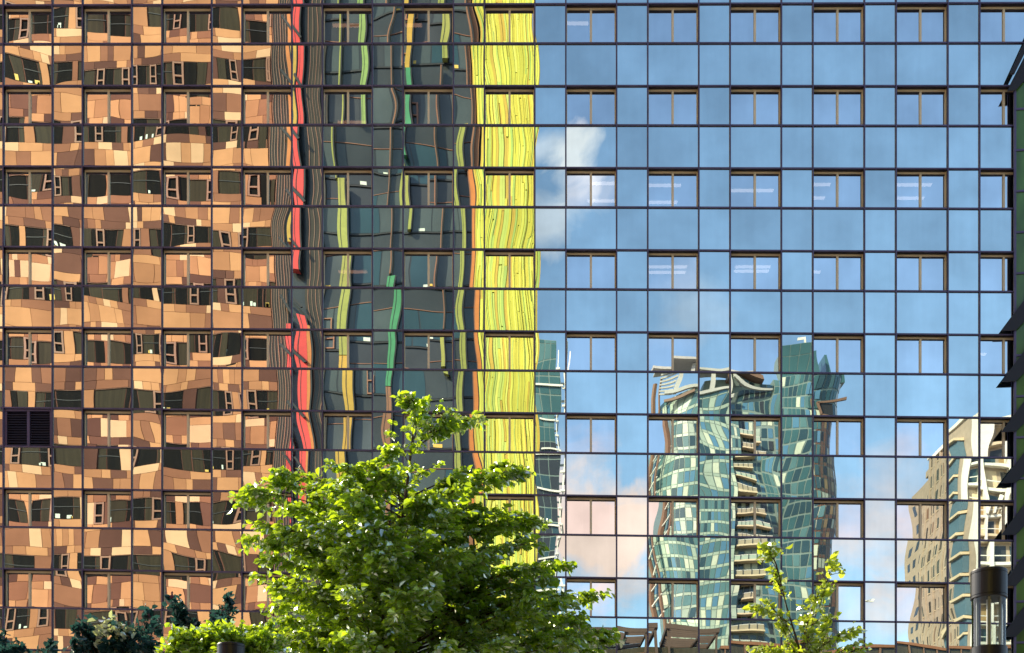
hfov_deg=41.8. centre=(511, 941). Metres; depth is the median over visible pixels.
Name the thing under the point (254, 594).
window
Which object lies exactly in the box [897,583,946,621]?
window
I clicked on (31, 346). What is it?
window
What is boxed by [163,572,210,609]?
window
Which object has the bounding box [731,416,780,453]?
window
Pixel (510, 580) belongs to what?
window
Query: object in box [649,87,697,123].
window
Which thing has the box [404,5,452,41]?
window
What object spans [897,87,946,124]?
window
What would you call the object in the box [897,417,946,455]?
window
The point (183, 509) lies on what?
window
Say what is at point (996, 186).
window
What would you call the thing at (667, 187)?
window
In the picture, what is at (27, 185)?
window
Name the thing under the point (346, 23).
window
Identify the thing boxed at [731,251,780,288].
window
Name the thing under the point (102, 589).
window
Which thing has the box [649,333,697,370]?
window
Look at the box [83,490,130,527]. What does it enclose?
window
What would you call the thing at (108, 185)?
window
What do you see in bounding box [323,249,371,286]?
window
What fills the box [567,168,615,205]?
window
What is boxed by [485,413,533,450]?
window
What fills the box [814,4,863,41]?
window
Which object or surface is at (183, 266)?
window
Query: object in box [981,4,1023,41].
window
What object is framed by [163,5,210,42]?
window
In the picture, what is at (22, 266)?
window
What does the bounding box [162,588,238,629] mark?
tree
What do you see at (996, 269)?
window
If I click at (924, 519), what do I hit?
window
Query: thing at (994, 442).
window
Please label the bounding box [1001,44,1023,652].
green glass wing
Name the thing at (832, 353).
window
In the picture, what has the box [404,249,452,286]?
window
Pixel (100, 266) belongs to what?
window
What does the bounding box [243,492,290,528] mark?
window
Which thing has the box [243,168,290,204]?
window
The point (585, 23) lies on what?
window
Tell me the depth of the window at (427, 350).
60.24 m
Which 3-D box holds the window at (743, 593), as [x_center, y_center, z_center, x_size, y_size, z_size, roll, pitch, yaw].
[10.895,-15.282,60.118,2.229,1.737,0.305,0,0,0]
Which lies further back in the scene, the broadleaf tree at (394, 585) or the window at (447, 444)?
the window at (447, 444)
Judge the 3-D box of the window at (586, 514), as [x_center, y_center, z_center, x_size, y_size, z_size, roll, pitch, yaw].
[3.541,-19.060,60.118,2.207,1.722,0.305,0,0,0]
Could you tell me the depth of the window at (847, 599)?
60.24 m
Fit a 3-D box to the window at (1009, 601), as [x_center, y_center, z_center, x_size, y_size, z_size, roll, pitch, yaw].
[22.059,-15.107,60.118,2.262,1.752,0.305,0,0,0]
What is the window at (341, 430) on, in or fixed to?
in the glass office building
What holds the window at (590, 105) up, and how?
in the glass office building
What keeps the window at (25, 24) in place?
in the glass office building
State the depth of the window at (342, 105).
60.24 m
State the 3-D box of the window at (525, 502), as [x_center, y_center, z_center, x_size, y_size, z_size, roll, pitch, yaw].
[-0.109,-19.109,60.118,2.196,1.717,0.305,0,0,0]
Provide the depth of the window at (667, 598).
60.24 m
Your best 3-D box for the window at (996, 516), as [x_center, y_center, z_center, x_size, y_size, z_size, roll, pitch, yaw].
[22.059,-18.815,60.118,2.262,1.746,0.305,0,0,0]
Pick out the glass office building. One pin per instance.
(684, 306)
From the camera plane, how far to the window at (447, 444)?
60.24 m
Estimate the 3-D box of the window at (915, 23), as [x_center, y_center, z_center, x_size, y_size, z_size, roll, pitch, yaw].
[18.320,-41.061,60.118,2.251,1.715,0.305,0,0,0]
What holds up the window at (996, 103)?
in the glass office building
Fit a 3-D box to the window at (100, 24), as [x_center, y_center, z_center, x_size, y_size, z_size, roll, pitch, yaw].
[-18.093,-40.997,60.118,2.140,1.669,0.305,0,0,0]
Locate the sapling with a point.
(785, 629)
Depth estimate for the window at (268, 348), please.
60.24 m
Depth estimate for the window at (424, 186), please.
60.24 m
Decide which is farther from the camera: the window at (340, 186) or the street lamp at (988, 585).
the window at (340, 186)
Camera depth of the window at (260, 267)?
60.24 m
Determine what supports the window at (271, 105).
in the glass office building
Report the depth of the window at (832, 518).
60.24 m
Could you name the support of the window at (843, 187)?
in the glass office building
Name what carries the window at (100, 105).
in the glass office building
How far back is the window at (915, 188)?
60.24 m
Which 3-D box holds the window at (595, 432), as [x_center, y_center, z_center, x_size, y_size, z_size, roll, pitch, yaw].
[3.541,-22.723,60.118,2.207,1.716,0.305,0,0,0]
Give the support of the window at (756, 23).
in the glass office building
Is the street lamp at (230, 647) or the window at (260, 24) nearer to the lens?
the street lamp at (230, 647)
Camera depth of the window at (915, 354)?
60.24 m
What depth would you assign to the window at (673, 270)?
60.24 m
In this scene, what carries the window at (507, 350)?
in the glass office building
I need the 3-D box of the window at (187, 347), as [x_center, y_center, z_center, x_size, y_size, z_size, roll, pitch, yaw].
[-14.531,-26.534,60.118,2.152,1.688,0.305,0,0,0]
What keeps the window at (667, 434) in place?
in the glass office building
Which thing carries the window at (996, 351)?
in the glass office building
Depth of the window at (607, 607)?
60.24 m
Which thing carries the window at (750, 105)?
in the glass office building
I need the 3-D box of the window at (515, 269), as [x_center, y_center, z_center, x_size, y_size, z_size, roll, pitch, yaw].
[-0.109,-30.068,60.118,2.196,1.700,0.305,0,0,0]
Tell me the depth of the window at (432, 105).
60.24 m
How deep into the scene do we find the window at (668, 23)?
60.24 m
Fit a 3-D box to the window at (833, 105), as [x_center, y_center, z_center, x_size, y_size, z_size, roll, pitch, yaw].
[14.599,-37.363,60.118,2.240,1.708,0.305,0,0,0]
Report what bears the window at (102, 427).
in the glass office building
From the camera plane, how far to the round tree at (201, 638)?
16.16 m
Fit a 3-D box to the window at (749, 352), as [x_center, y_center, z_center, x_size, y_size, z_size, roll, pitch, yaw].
[10.895,-26.324,60.118,2.229,1.720,0.305,0,0,0]
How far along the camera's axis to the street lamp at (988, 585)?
11.31 m
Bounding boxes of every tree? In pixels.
[0,629,58,652]
[62,603,164,652]
[154,607,291,652]
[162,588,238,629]
[226,390,625,652]
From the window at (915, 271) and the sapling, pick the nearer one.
the sapling
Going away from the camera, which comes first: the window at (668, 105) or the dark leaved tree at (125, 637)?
the dark leaved tree at (125, 637)
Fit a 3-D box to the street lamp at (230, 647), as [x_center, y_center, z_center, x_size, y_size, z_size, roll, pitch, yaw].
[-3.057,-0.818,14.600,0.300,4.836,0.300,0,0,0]
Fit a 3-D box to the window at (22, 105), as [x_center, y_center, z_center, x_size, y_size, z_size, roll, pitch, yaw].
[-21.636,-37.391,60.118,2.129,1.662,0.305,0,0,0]
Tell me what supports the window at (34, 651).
in the glass office building
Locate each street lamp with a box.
[217,642,244,652]
[970,566,1007,652]
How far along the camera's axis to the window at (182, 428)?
60.24 m
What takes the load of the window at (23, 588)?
in the glass office building
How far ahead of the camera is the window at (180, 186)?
60.24 m
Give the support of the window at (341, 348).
in the glass office building
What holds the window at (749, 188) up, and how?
in the glass office building
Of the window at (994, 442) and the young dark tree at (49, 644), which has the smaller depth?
the young dark tree at (49, 644)
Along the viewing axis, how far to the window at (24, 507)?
60.24 m
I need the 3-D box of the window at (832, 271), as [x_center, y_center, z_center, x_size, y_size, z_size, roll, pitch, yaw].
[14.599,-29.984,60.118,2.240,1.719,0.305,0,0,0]
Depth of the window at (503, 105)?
60.24 m
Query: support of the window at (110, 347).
in the glass office building
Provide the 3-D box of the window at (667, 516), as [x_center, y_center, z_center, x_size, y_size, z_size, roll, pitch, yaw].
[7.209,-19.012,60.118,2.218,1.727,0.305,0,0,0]
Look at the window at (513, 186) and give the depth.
60.24 m
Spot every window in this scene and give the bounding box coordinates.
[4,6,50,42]
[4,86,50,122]
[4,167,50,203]
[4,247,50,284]
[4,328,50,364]
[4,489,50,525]
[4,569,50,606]
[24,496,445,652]
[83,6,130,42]
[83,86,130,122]
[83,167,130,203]
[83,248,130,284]
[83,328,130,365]
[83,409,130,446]
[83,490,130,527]
[83,571,130,607]
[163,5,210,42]
[163,86,210,122]
[163,167,210,204]
[163,248,210,285]
[163,329,210,366]
[163,410,210,447]
[163,491,210,528]
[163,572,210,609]
[243,5,290,41]
[243,86,290,123]
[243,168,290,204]
[243,249,290,285]
[243,330,290,366]
[243,411,290,448]
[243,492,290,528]
[243,573,290,610]
[323,5,371,41]
[323,86,371,123]
[323,168,371,204]
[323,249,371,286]
[323,330,371,367]
[323,412,371,448]
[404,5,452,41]
[404,86,452,123]
[404,168,452,204]
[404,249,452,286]
[404,331,452,368]
[404,412,452,449]
[485,5,533,41]
[485,86,533,123]
[485,168,533,205]
[485,250,533,287]
[485,332,533,368]
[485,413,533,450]
[485,495,533,532]
[497,578,533,597]
[567,4,615,41]
[567,86,615,123]
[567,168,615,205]
[567,250,615,287]
[567,332,615,369]
[567,414,615,451]
[567,496,615,533]
[567,578,615,615]
[649,4,697,41]
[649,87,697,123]
[649,169,697,205]
[649,251,697,288]
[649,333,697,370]
[649,415,697,452]
[649,497,697,534]
[649,579,697,617]
[731,4,780,41]
[731,87,780,123]
[731,169,780,206]
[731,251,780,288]
[731,333,780,371]
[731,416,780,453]
[731,498,780,536]
[731,580,780,618]
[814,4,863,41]
[814,87,863,123]
[814,169,863,206]
[814,252,863,289]
[814,334,863,371]
[814,417,863,454]
[814,499,863,537]
[814,582,863,619]
[897,4,946,41]
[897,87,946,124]
[897,169,946,206]
[897,252,946,289]
[897,335,946,372]
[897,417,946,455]
[897,500,946,538]
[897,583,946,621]
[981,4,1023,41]
[981,87,1012,124]
[981,169,1012,207]
[981,252,1012,290]
[981,335,1012,373]
[981,418,1012,456]
[981,501,1012,539]
[981,586,1012,622]
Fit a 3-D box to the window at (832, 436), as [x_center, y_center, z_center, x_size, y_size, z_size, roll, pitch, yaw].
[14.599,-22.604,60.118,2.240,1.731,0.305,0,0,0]
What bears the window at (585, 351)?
in the glass office building
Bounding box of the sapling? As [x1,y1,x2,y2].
[742,541,872,652]
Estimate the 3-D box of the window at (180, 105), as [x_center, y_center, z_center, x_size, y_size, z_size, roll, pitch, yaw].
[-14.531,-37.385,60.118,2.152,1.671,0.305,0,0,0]
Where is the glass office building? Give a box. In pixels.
[0,0,1023,652]
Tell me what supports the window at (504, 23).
in the glass office building
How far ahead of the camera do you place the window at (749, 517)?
60.24 m
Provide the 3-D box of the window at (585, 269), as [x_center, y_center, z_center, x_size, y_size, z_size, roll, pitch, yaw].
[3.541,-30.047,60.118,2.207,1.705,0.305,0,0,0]
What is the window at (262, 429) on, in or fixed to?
in the glass office building

